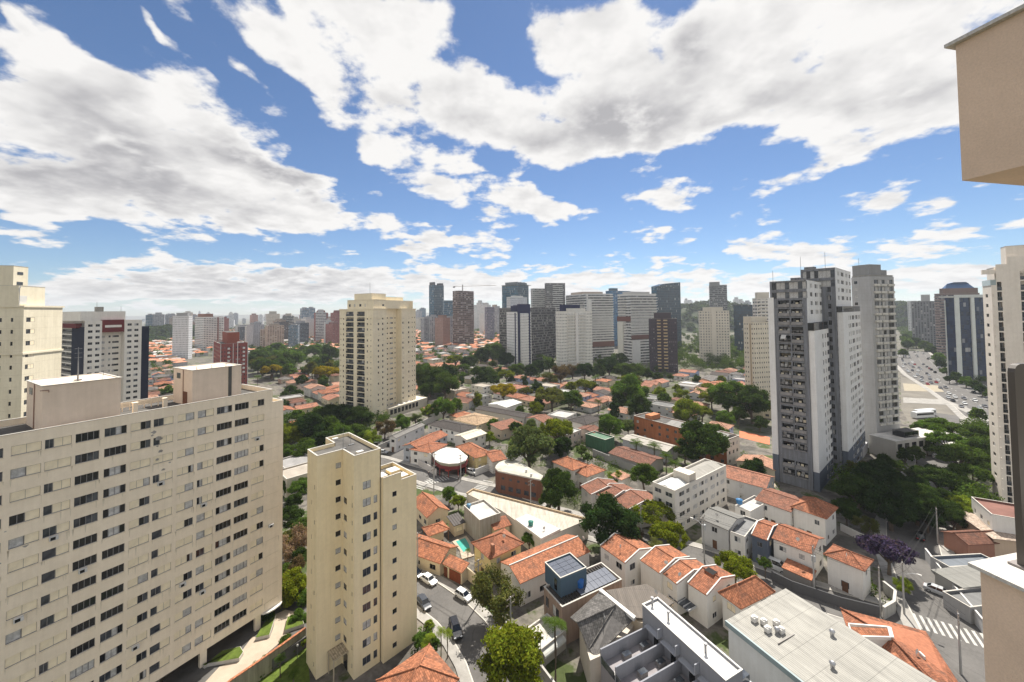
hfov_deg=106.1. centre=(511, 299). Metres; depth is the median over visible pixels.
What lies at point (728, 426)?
house
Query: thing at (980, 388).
tree
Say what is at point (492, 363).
tree
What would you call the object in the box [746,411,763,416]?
house
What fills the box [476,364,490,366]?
house
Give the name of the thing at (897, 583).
tree
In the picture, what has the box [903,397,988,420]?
paving
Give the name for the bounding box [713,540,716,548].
door
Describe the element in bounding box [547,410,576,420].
house
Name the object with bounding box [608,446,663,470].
house
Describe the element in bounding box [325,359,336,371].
tree
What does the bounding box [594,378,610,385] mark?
house
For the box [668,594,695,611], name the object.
glass canopy
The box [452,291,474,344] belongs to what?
unfinished tower
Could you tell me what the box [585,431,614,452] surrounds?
hall
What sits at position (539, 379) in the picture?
house
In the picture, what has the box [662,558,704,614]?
house
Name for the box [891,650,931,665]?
house
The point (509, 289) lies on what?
office tower
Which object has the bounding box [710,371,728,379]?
house
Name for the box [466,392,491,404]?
house
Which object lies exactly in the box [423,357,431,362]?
house
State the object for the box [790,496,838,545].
house
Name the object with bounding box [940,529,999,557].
house
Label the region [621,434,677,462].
house
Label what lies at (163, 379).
house
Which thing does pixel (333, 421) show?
tree
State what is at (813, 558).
utility pole
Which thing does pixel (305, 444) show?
tree
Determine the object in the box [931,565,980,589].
house
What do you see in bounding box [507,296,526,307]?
apartment tower
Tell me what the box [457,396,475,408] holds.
house
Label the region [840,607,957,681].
house
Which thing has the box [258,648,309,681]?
lawn
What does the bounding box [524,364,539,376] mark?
tree
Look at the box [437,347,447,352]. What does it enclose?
house
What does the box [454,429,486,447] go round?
house
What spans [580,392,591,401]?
house
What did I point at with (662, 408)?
house
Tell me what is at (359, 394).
window
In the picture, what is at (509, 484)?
shop building
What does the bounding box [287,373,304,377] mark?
house
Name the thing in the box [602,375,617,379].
house
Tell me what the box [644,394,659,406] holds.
house
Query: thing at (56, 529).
window
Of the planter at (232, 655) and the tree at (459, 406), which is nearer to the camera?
the planter at (232, 655)
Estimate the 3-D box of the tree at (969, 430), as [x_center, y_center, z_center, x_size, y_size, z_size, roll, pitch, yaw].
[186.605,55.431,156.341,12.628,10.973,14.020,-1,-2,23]
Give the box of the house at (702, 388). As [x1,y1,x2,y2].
[690,386,706,391]
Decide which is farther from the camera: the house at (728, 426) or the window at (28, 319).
the house at (728, 426)
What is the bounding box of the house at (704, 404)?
[694,401,709,408]
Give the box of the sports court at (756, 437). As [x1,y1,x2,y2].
[739,431,769,444]
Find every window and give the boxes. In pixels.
[5,622,36,644]
[5,645,35,668]
[6,599,36,620]
[7,553,38,573]
[7,576,37,596]
[8,531,38,549]
[9,508,39,525]
[9,668,35,681]
[10,463,40,478]
[10,486,39,502]
[11,441,41,455]
[17,272,22,284]
[25,364,33,368]
[25,375,32,380]
[26,317,34,321]
[26,329,34,333]
[26,340,33,345]
[39,630,66,651]
[40,609,66,628]
[41,564,68,583]
[41,586,67,605]
[42,521,69,538]
[42,543,68,560]
[43,500,69,515]
[44,457,70,470]
[44,478,70,493]
[45,435,71,448]
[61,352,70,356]
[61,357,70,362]
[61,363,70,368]
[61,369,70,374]
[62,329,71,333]
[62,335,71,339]
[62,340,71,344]
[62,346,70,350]
[71,596,95,614]
[72,554,96,570]
[72,575,95,592]
[73,512,97,527]
[73,533,96,549]
[74,492,97,506]
[75,450,98,463]
[75,471,98,484]
[76,430,98,442]
[100,603,122,621]
[101,335,113,372]
[101,563,123,580]
[101,583,123,600]
[102,523,124,538]
[102,543,123,559]
[103,484,125,497]
[103,504,124,517]
[104,445,125,456]
[104,464,125,477]
[105,425,126,436]
[128,534,148,548]
[128,553,147,568]
[129,496,148,509]
[129,515,148,529]
[130,439,149,450]
[130,458,149,470]
[130,477,149,489]
[131,420,150,431]
[151,544,170,558]
[151,562,170,577]
[151,581,170,596]
[152,489,171,501]
[152,507,171,520]
[152,526,170,539]
[153,434,172,445]
[153,452,172,464]
[153,471,171,482]
[154,416,172,426]
[176,500,192,511]
[177,429,193,439]
[177,447,193,457]
[177,465,192,475]
[177,482,192,493]
[178,412,193,421]
[196,510,211,522]
[197,442,212,452]
[197,459,212,469]
[197,476,212,486]
[197,493,212,504]
[198,408,213,417]
[198,425,213,434]
[216,454,230,463]
[216,470,230,480]
[216,486,230,497]
[216,503,230,514]
[217,405,231,413]
[217,421,231,430]
[217,437,231,447]
[234,449,247,458]
[234,465,247,474]
[235,402,248,410]
[235,417,248,426]
[235,433,247,442]
[252,399,263,406]
[335,547,340,554]
[335,564,340,571]
[346,312,353,315]
[346,317,353,320]
[346,322,353,326]
[346,327,353,331]
[346,333,353,336]
[346,338,353,342]
[346,343,353,347]
[346,349,353,352]
[346,354,353,358]
[346,359,353,363]
[346,364,353,368]
[346,370,353,374]
[346,375,352,379]
[346,391,352,395]
[357,312,364,315]
[357,317,364,320]
[357,322,364,326]
[357,328,364,331]
[357,333,364,337]
[357,338,364,342]
[357,344,364,348]
[357,349,364,353]
[357,355,364,358]
[357,360,364,364]
[357,365,364,369]
[357,371,364,375]
[357,376,364,380]
[357,382,364,386]
[357,387,364,391]
[357,392,364,397]
[357,398,364,402]
[363,480,370,489]
[363,497,370,506]
[363,514,370,524]
[363,531,370,541]
[363,549,370,559]
[363,566,370,576]
[363,583,370,594]
[363,601,370,612]
[363,618,370,629]
[363,636,370,647]
[363,653,370,665]
[525,590,530,598]
[553,605,558,618]
[616,561,621,570]
[630,562,634,570]
[665,491,671,497]
[667,581,672,590]
[727,601,735,613]
[734,536,740,542]
[772,281,805,289]
[772,292,806,298]
[777,300,788,306]
[778,309,789,315]
[778,318,789,324]
[778,327,789,333]
[779,335,790,341]
[779,344,790,350]
[779,353,790,359]
[779,545,785,551]
[780,370,791,377]
[780,379,791,386]
[780,388,791,395]
[781,361,791,368]
[781,405,792,413]
[781,414,792,422]
[782,396,792,404]
[782,423,793,431]
[782,432,793,440]
[782,441,793,449]
[783,458,794,467]
[783,467,794,476]
[790,300,801,306]
[791,309,802,315]
[791,318,802,324]
[791,330,802,333]
[792,336,803,342]
[792,353,803,360]
[792,363,804,369]
[793,345,803,351]
[793,371,804,378]
[793,380,804,388]
[793,389,805,397]
[794,398,805,406]
[794,407,805,415]
[794,416,806,424]
[795,425,806,433]
[795,434,806,443]
[795,443,806,452]
[796,461,807,470]
[797,470,807,479]
[802,270,833,278]
[817,280,834,286]
[917,413,933,415]
[997,282,1001,290]
[997,292,1001,300]
[998,302,1002,310]
[998,312,1002,320]
[999,322,1003,330]
[999,332,1004,340]
[1000,343,1004,350]
[1000,353,1005,361]
[1001,363,1005,371]
[1001,373,1006,381]
[1002,383,1006,391]
[1002,394,1007,402]
[1003,404,1007,412]
[1003,414,1008,422]
[1004,424,1008,433]
[1004,435,1009,443]
[1005,445,1009,453]
[1006,455,1010,464]
[1006,466,1010,474]
[1007,476,1011,485]
[1007,486,1011,495]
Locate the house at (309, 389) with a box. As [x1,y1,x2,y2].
[304,383,325,396]
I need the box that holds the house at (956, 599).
[943,587,981,623]
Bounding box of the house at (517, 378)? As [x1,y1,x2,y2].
[513,375,529,383]
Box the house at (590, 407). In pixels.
[573,401,600,412]
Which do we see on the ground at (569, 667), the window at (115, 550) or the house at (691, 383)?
the house at (691, 383)
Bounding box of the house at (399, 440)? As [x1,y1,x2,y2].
[390,422,424,451]
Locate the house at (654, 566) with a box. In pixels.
[640,544,689,593]
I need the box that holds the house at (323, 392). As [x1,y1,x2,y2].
[317,388,338,400]
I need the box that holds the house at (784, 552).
[772,523,824,576]
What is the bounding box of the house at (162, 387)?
[158,385,172,395]
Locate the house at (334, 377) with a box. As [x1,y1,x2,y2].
[329,373,338,381]
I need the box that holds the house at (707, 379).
[701,377,714,381]
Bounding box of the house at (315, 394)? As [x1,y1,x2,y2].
[312,389,320,399]
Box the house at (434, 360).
[428,358,441,363]
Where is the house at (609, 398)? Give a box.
[599,395,618,404]
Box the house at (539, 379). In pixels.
[533,377,547,382]
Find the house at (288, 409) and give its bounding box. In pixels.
[283,405,296,416]
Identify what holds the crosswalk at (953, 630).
on the road at (919, 602)
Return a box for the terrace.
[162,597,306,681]
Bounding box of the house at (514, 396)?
[505,393,528,400]
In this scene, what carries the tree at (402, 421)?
on the ground at (569, 667)
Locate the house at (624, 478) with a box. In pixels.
[610,470,629,486]
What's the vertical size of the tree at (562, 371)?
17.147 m
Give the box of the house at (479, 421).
[453,412,498,431]
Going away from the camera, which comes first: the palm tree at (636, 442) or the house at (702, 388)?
the palm tree at (636, 442)
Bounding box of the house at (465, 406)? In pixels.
[448,399,469,412]
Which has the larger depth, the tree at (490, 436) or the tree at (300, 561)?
the tree at (490, 436)
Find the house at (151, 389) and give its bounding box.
[148,386,157,391]
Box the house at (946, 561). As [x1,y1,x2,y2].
[930,553,989,572]
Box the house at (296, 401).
[286,398,306,406]
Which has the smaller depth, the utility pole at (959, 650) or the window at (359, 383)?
the utility pole at (959, 650)
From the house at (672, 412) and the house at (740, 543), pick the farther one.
the house at (672, 412)
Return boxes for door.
[343,654,346,669]
[444,566,446,576]
[449,568,460,583]
[671,654,675,662]
[689,671,694,681]
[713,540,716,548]
[842,581,847,592]
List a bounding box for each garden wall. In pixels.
[227,627,305,681]
[377,440,389,448]
[389,412,449,439]
[418,459,436,475]
[467,567,475,583]
[475,464,488,475]
[504,621,554,681]
[593,449,657,478]
[771,571,879,616]
[840,523,863,537]
[882,581,896,619]
[925,548,982,633]
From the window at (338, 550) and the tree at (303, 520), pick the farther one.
the tree at (303, 520)
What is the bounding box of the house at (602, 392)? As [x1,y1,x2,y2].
[591,389,611,396]
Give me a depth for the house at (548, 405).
228.28 m
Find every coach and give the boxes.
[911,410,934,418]
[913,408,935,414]
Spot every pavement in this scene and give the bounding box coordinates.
[293,449,845,624]
[381,455,888,604]
[417,605,473,681]
[419,568,519,678]
[874,417,933,629]
[897,365,966,419]
[938,416,967,554]
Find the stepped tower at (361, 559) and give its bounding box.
[306,432,416,681]
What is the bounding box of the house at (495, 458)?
[486,450,506,473]
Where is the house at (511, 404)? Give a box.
[488,399,521,410]
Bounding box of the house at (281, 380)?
[277,376,292,383]
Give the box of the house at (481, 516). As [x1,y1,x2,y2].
[464,499,500,539]
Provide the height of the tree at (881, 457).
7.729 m
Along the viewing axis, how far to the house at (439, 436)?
155.07 m
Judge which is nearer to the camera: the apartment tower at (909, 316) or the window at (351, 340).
the window at (351, 340)
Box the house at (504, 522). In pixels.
[491,515,510,532]
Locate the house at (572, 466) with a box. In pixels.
[552,456,588,487]
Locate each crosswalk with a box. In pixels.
[416,478,437,489]
[426,476,448,483]
[474,480,490,489]
[913,613,983,647]
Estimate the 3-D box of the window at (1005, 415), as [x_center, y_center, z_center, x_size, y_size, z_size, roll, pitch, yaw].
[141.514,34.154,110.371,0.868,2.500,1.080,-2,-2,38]
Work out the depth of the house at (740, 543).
90.31 m
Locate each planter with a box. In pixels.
[203,646,243,668]
[255,614,275,640]
[285,616,303,632]
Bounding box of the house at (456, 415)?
[449,411,470,420]
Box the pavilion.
[421,520,449,539]
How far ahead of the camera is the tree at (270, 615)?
69.50 m
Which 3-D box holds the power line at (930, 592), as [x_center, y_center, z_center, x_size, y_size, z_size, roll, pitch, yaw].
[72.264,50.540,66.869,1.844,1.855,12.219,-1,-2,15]
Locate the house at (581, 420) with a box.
[567,414,599,427]
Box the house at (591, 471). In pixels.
[576,463,605,488]
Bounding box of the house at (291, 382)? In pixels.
[285,379,299,386]
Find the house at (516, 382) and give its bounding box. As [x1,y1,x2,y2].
[508,381,522,384]
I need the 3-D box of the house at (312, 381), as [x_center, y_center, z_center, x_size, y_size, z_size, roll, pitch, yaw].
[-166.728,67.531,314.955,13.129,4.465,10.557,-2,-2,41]
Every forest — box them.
[149,324,194,339]
[681,299,749,330]
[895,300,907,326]
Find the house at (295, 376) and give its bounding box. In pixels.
[291,374,309,378]
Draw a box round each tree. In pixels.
[158,385,172,394]
[248,350,267,364]
[248,356,262,373]
[251,348,268,353]
[252,358,269,374]
[259,360,281,378]
[260,364,281,379]
[261,611,274,621]
[266,355,277,360]
[268,342,286,352]
[269,350,284,356]
[272,651,286,677]
[273,358,286,375]
[277,351,295,362]
[278,356,294,364]
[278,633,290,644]
[280,363,298,374]
[280,391,290,395]
[280,567,306,610]
[282,399,290,405]
[282,505,304,528]
[282,522,306,562]
[282,529,293,542]
[282,562,294,575]
[283,422,292,429]
[283,424,304,450]
[283,443,293,457]
[283,481,285,496]
[284,385,297,393]
[284,492,303,506]
[284,554,306,573]
[286,477,306,494]
[287,350,306,367]
[287,409,304,418]
[288,607,306,623]
[288,667,299,681]
[290,437,317,456]
[290,517,306,528]
[290,546,306,563]
[291,389,303,394]
[291,412,330,437]
[294,374,308,383]
[295,588,306,606]
[298,345,306,350]
[303,361,318,378]
[305,343,322,354]
[310,430,335,445]
[311,405,322,413]
[312,365,338,383]
[313,359,322,364]
[317,404,336,416]
[318,375,328,386]
[318,414,341,430]
[321,344,338,357]
[321,355,333,362]
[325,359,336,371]
[331,404,353,424]
[333,423,356,435]
[345,405,375,425]
[348,423,365,438]
[363,428,381,443]
[375,419,395,438]
[395,414,410,429]
[409,413,422,423]
[412,631,429,648]
[416,363,450,396]
[417,382,434,401]
[420,404,435,417]
[421,638,430,648]
[424,619,434,630]
[425,632,435,644]
[431,397,457,418]
[431,636,440,650]
[432,372,459,398]
[435,364,455,379]
[436,626,445,657]
[442,486,457,504]
[442,627,452,657]
[446,354,462,365]
[448,494,465,511]
[451,398,463,412]
[457,363,469,371]
[459,372,465,383]
[460,355,476,366]
[469,563,526,626]
[470,365,479,375]
[471,377,477,383]
[473,348,489,363]
[473,391,482,406]
[474,619,544,681]
[475,366,496,382]
[481,342,505,359]
[485,373,500,383]
[485,431,495,444]
[486,418,497,429]
[488,360,496,366]
[490,382,516,398]
[496,366,502,377]
[497,369,514,381]
[498,352,514,367]
[505,423,556,467]
[507,376,515,381]
[508,363,524,374]
[508,421,520,429]
[515,405,524,411]
[518,386,534,394]
[520,375,527,385]
[521,532,533,548]
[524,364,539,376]
[525,418,536,426]
[528,401,543,413]
[530,382,543,390]
[532,360,547,375]
[534,399,544,406]
[535,386,564,412]
[538,489,561,508]
[540,417,573,438]
[540,467,580,510]
[540,615,568,681]
[542,371,557,382]
[544,357,557,371]
[550,436,573,458]
[552,364,568,382]
[559,390,584,411]
[565,381,575,389]
[566,363,577,378]
[573,378,596,391]
[574,363,593,379]
[576,444,586,458]
[579,491,642,545]
[581,452,592,463]
[592,363,606,378]
[594,399,601,413]
[597,356,618,374]
[597,413,625,434]
[607,470,621,481]
[608,401,619,417]
[609,372,650,398]
[610,394,627,406]
[612,353,629,363]
[612,363,630,375]
[622,419,633,433]
[624,394,651,414]
[627,362,645,375]
[628,438,642,449]
[629,463,659,489]
[631,498,676,523]
[637,526,644,539]
[640,367,652,379]
[646,441,662,454]
[647,537,663,546]
[648,520,689,548]
[651,386,667,394]
[652,372,663,379]
[657,392,671,401]
[660,451,673,472]
[668,458,682,467]
[672,384,682,393]
[672,397,703,419]
[672,410,687,421]
[673,389,689,398]
[673,443,690,462]
[676,419,731,459]
[691,374,700,381]
[698,392,714,409]
[701,383,713,387]
[701,405,712,421]
[705,379,745,413]
[714,423,729,432]
[714,550,757,582]
[715,410,735,423]
[716,375,726,381]
[728,383,770,423]
[729,406,749,424]
[739,457,766,473]
[751,415,769,431]
[756,556,772,577]
[828,472,875,510]
[830,498,862,526]
[843,460,865,470]
[850,459,902,484]
[850,515,880,534]
[853,532,919,575]
[862,480,923,530]
[874,453,897,467]
[876,508,905,531]
[884,471,914,481]
[892,575,913,594]
[896,447,914,463]
[896,465,916,476]
[897,348,908,357]
[897,481,943,525]
[899,334,911,340]
[901,340,913,349]
[906,476,931,486]
[907,445,925,462]
[908,419,948,431]
[910,337,921,347]
[910,463,965,488]
[917,507,947,532]
[918,341,932,351]
[923,429,974,447]
[923,441,934,455]
[924,345,936,353]
[924,417,954,432]
[927,442,990,469]
[928,487,953,498]
[929,352,945,360]
[933,359,946,366]
[935,495,966,514]
[939,367,947,375]
[941,504,968,530]
[943,376,956,383]
[943,495,972,512]
[944,422,989,437]
[946,476,975,492]
[947,462,994,481]
[950,372,961,382]
[957,376,971,387]
[965,380,982,390]
[965,437,990,455]
[968,407,987,421]
[973,384,986,396]
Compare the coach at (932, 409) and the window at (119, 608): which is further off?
the coach at (932, 409)
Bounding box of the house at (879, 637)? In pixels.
[848,624,893,646]
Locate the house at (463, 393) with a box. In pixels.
[456,391,469,397]
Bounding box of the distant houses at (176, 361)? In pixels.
[149,329,499,366]
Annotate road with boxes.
[290,442,902,624]
[376,436,440,481]
[417,579,509,681]
[456,454,526,487]
[887,413,984,681]
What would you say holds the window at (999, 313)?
in the apartment tower at (1003, 294)
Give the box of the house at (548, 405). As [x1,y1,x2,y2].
[542,399,557,409]
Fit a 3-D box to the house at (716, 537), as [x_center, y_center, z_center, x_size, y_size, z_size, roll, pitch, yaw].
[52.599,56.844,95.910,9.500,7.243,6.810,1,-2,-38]
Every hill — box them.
[681,305,733,332]
[895,309,907,330]
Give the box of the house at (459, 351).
[456,349,466,352]
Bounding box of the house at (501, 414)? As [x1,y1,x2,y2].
[475,405,531,424]
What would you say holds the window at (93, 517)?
in the apartment slab
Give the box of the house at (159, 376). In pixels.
[153,374,169,382]
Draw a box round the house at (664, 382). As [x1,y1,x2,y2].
[651,378,668,387]
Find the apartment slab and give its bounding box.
[0,347,282,681]
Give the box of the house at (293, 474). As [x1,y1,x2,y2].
[283,462,306,497]
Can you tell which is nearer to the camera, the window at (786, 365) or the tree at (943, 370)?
the window at (786, 365)
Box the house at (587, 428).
[578,425,602,441]
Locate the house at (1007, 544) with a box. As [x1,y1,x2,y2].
[956,511,1016,556]
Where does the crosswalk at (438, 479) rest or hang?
on the road at (694, 552)
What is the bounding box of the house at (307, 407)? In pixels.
[293,402,317,413]
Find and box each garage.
[442,554,469,584]
[781,558,816,586]
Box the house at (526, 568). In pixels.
[500,534,589,606]
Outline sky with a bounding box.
[0,0,1023,315]
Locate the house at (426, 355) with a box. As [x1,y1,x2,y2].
[423,353,433,357]
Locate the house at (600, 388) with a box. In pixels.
[593,386,612,396]
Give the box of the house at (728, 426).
[709,421,733,432]
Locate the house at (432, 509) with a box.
[417,491,449,525]
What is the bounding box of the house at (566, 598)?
[543,552,621,644]
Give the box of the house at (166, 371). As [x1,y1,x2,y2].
[164,368,173,373]
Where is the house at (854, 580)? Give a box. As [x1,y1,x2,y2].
[823,544,873,600]
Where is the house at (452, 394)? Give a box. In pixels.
[446,386,468,398]
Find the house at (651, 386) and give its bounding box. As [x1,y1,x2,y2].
[640,382,656,391]
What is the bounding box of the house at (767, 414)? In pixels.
[763,409,770,418]
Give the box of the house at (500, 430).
[490,418,522,439]
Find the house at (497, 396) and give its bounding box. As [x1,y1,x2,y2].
[493,392,515,399]
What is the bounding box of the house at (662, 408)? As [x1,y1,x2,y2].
[649,400,673,416]
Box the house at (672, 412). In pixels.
[668,411,699,420]
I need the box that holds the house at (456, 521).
[446,512,465,536]
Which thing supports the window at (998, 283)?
in the apartment tower at (1003, 294)
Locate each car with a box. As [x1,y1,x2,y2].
[417,567,422,578]
[417,593,431,610]
[420,572,437,586]
[448,615,462,640]
[454,586,471,602]
[467,467,476,474]
[915,531,925,541]
[923,582,946,595]
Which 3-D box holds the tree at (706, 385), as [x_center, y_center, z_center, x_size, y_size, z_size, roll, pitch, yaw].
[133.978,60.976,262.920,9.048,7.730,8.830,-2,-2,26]
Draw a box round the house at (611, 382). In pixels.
[608,379,620,385]
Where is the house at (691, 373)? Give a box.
[679,369,698,376]
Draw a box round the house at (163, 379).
[156,378,170,381]
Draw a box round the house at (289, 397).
[278,394,303,399]
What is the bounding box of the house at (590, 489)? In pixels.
[580,477,616,508]
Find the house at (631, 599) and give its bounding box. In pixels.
[606,584,673,631]
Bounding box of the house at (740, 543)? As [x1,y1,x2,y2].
[730,515,756,558]
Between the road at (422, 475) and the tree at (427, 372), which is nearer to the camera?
the road at (422, 475)
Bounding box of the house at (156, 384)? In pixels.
[153,381,171,390]
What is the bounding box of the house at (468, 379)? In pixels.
[464,376,479,383]
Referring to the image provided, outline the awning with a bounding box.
[539,631,565,668]
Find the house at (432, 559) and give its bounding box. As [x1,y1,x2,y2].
[418,534,458,575]
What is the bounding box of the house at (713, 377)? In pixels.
[704,375,717,380]
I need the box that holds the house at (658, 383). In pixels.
[643,380,660,387]
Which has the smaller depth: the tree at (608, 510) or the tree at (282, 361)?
the tree at (608, 510)
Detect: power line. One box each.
[419,534,477,565]
[641,505,699,521]
[708,517,811,550]
[814,546,876,571]
[898,564,964,618]
[899,508,940,567]
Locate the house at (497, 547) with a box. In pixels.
[471,528,523,583]
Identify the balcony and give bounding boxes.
[944,4,1023,185]
[968,363,1023,681]
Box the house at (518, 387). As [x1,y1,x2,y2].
[513,384,526,394]
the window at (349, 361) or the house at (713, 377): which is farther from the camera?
the house at (713, 377)
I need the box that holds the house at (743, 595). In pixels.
[717,575,775,629]
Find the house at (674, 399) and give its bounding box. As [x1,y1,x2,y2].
[666,397,682,402]
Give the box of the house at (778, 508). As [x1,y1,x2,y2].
[755,488,800,526]
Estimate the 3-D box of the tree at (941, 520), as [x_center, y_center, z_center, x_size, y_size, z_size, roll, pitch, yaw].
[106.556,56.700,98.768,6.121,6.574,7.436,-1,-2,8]
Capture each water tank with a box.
[577,578,583,588]
[736,498,742,504]
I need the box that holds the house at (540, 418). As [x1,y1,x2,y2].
[526,414,552,427]
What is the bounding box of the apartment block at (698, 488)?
[652,458,726,533]
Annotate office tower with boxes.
[429,282,443,315]
[443,300,452,315]
[502,282,530,307]
[606,288,629,345]
[651,282,681,343]
[709,282,727,309]
[733,305,752,350]
[911,295,936,345]
[934,282,979,359]
[939,295,986,378]
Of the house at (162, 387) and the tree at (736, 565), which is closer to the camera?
the tree at (736, 565)
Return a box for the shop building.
[495,460,542,501]
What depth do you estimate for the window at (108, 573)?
52.89 m
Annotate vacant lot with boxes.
[901,377,956,424]
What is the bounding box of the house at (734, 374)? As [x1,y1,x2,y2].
[728,372,743,380]
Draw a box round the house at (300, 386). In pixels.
[296,383,310,391]
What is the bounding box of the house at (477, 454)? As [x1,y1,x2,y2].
[455,442,488,468]
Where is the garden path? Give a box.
[206,610,293,681]
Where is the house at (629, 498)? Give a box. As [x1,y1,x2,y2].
[615,489,653,527]
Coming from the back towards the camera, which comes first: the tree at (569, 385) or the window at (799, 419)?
the tree at (569, 385)
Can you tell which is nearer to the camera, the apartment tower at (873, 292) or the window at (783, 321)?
the window at (783, 321)
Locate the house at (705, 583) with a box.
[687,564,735,628]
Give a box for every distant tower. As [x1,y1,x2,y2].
[145,314,152,325]
[152,312,164,325]
[166,314,175,323]
[224,317,228,330]
[228,314,233,319]
[229,320,234,327]
[233,313,237,324]
[238,325,246,340]
[246,322,263,347]
[250,313,257,322]
[258,314,262,323]
[260,328,264,345]
[265,323,283,346]
[266,311,279,324]
[274,320,288,338]
[283,313,294,324]
[288,324,299,346]
[293,321,308,342]
[300,307,308,318]
[301,317,313,336]
[309,307,314,317]
[314,310,327,340]
[315,309,325,340]
[324,320,330,342]
[325,322,339,343]
[330,310,339,323]
[416,310,421,318]
[416,317,423,329]
[419,308,425,316]
[421,317,427,340]
[428,315,437,341]
[435,315,449,345]
[447,316,452,342]
[474,305,476,328]
[476,300,482,328]
[481,303,490,328]
[494,306,499,333]
[733,297,739,303]
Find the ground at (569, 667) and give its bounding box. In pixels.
[125,313,992,681]
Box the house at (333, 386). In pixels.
[326,384,338,388]
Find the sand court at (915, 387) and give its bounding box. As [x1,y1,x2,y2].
[903,383,943,391]
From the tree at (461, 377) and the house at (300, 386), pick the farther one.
the tree at (461, 377)
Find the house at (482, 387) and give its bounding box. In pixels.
[471,383,492,393]
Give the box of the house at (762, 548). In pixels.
[751,518,777,562]
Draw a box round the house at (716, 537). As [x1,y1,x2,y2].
[700,506,745,551]
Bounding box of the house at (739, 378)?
[732,377,744,381]
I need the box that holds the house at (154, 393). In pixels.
[148,391,159,395]
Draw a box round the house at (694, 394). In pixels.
[688,390,704,400]
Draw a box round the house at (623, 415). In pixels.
[607,406,635,419]
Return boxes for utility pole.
[417,532,420,566]
[429,450,436,478]
[431,466,434,494]
[458,454,464,480]
[474,557,481,601]
[506,595,514,624]
[528,479,532,502]
[638,504,642,540]
[690,514,705,559]
[811,544,815,587]
[878,566,881,616]
[901,561,921,614]
[936,508,938,543]
[957,610,962,674]
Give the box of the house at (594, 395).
[584,392,598,397]
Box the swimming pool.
[452,536,473,559]
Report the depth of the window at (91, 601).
50.51 m
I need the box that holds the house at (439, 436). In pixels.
[403,430,447,461]
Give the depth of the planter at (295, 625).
68.65 m
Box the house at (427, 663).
[376,643,459,681]
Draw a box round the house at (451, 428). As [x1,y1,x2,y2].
[427,419,476,442]
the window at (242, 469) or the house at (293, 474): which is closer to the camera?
the window at (242, 469)
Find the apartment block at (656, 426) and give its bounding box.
[634,412,739,465]
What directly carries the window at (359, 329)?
in the apartment tower at (377, 357)
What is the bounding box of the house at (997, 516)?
[971,496,1015,533]
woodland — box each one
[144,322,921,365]
[148,351,1004,508]
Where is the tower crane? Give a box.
[453,284,495,290]
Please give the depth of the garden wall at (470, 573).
82.59 m
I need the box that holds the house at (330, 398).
[321,393,338,404]
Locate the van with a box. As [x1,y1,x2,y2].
[767,556,783,573]
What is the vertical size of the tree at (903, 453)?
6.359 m
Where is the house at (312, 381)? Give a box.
[303,379,317,383]
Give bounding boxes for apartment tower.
[0,265,64,419]
[61,307,148,401]
[172,313,192,358]
[195,314,223,349]
[212,331,247,384]
[339,293,426,422]
[479,313,483,332]
[485,307,494,339]
[499,308,555,361]
[506,304,531,365]
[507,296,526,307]
[531,288,544,307]
[545,283,564,326]
[555,305,592,366]
[565,292,614,358]
[617,292,657,363]
[648,312,677,371]
[698,307,730,362]
[743,316,770,399]
[752,292,768,320]
[768,257,867,491]
[851,258,954,460]
[907,301,911,330]
[981,245,1023,502]
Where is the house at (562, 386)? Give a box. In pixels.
[549,382,568,389]
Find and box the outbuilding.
[528,613,565,666]
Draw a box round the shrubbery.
[150,365,899,678]
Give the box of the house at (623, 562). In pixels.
[600,532,651,587]
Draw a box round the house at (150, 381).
[148,378,153,384]
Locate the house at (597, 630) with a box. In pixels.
[570,588,635,681]
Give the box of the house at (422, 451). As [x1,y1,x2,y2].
[409,441,447,465]
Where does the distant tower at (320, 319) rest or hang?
on the ground at (569, 667)
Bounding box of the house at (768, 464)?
[735,454,775,480]
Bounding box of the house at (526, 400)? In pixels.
[517,395,534,405]
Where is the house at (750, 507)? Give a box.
[735,495,764,519]
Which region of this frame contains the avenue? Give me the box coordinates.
[897,351,988,425]
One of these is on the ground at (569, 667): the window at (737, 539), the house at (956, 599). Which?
the house at (956, 599)
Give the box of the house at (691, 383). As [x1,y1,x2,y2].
[679,381,702,386]
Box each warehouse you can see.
[466,488,587,549]
[725,588,935,681]
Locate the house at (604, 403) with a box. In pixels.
[586,397,608,408]
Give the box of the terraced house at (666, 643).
[600,596,750,681]
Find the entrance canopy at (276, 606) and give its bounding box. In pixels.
[261,601,281,614]
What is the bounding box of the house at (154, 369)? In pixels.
[150,367,161,374]
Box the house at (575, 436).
[548,428,580,446]
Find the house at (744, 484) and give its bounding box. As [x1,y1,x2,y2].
[726,465,773,499]
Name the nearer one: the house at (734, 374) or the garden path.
the garden path
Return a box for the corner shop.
[433,447,467,476]
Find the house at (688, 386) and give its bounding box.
[674,382,698,392]
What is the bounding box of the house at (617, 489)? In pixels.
[596,483,632,503]
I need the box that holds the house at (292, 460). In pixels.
[283,453,306,469]
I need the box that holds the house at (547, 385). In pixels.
[542,382,559,389]
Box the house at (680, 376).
[673,373,688,380]
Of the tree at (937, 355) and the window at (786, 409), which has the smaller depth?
the window at (786, 409)

